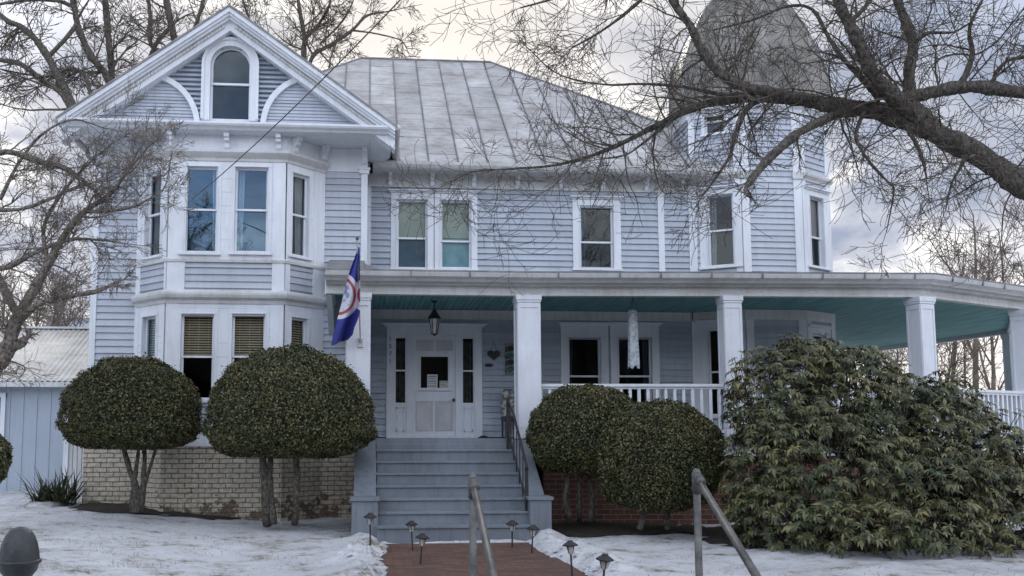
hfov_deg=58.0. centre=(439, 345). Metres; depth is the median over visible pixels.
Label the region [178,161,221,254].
window
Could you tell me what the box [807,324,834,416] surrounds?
window
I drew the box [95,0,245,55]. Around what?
tall bare tree
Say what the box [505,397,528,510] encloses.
iron handrail
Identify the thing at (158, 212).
window
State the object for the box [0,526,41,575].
bollard
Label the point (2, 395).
window
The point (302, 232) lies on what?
window
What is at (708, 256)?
window
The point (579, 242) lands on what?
window
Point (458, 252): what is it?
window
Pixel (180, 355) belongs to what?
window
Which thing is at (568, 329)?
window
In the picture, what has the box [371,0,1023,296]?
bare tree
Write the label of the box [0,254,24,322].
bare tree
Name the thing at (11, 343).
gnarled bare tree
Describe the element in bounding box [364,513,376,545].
path light
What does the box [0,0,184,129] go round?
tall bare tree
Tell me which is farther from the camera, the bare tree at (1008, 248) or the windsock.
the bare tree at (1008, 248)
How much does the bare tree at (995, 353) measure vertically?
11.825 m
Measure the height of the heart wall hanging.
0.415 m
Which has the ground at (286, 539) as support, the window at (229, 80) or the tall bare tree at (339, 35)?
the tall bare tree at (339, 35)
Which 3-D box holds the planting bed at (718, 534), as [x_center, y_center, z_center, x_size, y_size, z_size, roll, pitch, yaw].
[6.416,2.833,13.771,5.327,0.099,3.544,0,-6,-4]
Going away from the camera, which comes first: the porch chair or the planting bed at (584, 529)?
the planting bed at (584, 529)
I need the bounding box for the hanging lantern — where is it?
[428,301,440,335]
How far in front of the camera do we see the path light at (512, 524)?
12.92 m
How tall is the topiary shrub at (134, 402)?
2.653 m
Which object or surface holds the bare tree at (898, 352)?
on the ground at (286, 539)
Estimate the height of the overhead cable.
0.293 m
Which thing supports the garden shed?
on the ground at (286, 539)
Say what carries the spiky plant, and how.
on the ground at (286, 539)
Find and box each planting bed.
[68,502,239,519]
[552,521,712,536]
[685,524,1023,551]
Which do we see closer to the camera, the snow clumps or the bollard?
the bollard
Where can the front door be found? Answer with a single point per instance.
(433, 407)
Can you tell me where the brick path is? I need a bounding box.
[378,542,587,575]
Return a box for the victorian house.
[52,0,1023,543]
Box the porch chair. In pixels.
[501,389,513,437]
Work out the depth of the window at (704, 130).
19.42 m
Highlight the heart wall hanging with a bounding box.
[487,341,499,359]
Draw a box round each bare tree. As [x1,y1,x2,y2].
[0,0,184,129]
[0,74,210,391]
[0,196,50,322]
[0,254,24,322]
[16,270,66,325]
[18,245,90,329]
[20,253,90,329]
[29,252,91,326]
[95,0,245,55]
[188,0,429,69]
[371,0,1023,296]
[847,255,907,428]
[885,268,966,382]
[900,206,990,435]
[922,170,1018,437]
[923,237,1004,399]
[934,215,1023,429]
[937,261,1002,388]
[938,152,1023,412]
[941,214,1005,397]
[957,146,1023,283]
[985,197,1023,283]
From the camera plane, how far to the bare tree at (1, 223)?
33.41 m
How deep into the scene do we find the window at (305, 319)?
16.96 m
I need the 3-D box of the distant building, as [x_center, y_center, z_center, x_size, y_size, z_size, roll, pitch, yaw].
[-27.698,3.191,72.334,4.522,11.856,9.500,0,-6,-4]
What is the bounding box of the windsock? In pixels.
[628,298,639,368]
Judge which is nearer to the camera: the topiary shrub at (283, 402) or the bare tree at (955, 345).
the topiary shrub at (283, 402)
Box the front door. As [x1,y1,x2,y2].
[412,335,454,435]
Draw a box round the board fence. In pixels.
[62,415,83,494]
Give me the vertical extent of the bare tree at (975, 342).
9.858 m
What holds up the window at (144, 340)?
in the victorian house
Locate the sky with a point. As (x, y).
(850, 229)
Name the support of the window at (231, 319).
in the victorian house
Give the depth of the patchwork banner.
18.76 m
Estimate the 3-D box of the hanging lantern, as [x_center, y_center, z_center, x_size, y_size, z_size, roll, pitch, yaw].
[-0.107,-0.514,17.479,0.250,0.676,0.217,0,-6,-4]
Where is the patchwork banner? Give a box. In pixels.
[505,343,513,373]
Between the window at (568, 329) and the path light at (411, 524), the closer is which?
the path light at (411, 524)
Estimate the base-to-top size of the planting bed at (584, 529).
0.104 m
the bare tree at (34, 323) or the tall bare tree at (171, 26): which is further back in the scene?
the bare tree at (34, 323)
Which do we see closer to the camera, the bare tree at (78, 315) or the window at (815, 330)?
the window at (815, 330)
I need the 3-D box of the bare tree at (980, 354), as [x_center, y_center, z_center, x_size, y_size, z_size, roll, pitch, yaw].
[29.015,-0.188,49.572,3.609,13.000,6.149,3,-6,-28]
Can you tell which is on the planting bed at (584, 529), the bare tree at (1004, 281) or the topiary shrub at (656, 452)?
the topiary shrub at (656, 452)
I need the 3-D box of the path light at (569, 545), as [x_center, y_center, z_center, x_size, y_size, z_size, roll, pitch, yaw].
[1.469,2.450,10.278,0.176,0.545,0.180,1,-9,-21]
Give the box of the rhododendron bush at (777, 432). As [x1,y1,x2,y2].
[710,332,1023,558]
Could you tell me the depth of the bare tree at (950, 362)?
25.58 m
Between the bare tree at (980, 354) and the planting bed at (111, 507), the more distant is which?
the bare tree at (980, 354)
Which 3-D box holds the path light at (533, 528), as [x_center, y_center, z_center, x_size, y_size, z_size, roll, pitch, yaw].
[1.234,2.670,12.314,0.175,0.545,0.180,-1,-7,37]
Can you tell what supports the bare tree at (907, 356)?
on the ground at (286, 539)
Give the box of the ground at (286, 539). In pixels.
[0,491,1023,575]
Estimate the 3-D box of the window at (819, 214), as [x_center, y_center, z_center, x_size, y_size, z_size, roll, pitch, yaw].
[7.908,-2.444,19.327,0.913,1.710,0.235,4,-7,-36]
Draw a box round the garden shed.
[0,326,88,491]
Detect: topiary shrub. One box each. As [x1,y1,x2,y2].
[0,434,13,482]
[53,352,203,512]
[199,341,382,527]
[525,382,634,522]
[594,397,726,530]
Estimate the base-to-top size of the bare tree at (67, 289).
8.213 m
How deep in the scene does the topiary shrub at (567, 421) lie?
14.42 m
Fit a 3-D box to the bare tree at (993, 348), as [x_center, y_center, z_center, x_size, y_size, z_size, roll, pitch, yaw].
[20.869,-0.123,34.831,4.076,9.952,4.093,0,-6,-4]
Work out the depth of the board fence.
18.51 m
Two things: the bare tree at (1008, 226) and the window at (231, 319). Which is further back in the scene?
the bare tree at (1008, 226)
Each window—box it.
[0,393,6,436]
[140,165,163,260]
[140,311,158,362]
[176,309,217,402]
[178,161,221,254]
[200,37,259,121]
[227,309,268,372]
[228,162,272,254]
[288,168,312,260]
[288,313,310,354]
[388,189,436,269]
[433,189,480,269]
[557,322,611,383]
[569,195,623,270]
[608,322,662,402]
[695,183,743,269]
[695,320,718,418]
[700,113,728,136]
[804,185,832,270]
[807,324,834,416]
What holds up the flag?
attached to the victorian house
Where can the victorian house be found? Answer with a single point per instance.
(260, 250)
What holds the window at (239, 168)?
in the victorian house
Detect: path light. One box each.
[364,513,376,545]
[405,520,417,550]
[415,533,428,563]
[506,520,517,546]
[526,524,539,552]
[562,540,577,575]
[596,553,613,575]
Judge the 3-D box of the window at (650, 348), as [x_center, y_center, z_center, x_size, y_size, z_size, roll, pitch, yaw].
[4.026,0.515,19.045,1.152,1.982,0.300,0,-6,-4]
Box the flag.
[331,236,362,346]
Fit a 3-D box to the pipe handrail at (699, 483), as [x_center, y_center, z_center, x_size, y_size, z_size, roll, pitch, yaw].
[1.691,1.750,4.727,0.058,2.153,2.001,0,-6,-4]
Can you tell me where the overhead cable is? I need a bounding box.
[192,0,400,198]
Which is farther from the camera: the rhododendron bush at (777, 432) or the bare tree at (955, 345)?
the bare tree at (955, 345)
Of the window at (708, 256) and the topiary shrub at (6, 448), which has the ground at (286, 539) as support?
the topiary shrub at (6, 448)
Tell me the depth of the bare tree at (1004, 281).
29.97 m
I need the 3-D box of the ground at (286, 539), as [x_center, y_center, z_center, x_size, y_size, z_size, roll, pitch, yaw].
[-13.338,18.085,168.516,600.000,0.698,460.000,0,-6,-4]
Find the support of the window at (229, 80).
in the victorian house
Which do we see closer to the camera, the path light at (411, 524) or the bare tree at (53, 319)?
the path light at (411, 524)
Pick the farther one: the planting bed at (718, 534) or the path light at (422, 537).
the planting bed at (718, 534)
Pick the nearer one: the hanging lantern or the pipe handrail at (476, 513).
the pipe handrail at (476, 513)
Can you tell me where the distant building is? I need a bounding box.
[45,311,89,329]
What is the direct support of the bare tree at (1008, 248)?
on the ground at (286, 539)
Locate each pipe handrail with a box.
[468,473,497,575]
[692,468,760,575]
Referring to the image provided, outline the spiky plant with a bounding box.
[8,464,101,506]
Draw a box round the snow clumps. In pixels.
[25,495,652,575]
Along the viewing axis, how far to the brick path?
11.47 m
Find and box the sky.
[0,0,1023,406]
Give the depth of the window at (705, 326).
19.00 m
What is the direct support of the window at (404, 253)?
in the victorian house
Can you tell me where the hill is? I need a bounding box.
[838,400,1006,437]
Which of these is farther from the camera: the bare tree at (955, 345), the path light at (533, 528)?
the bare tree at (955, 345)

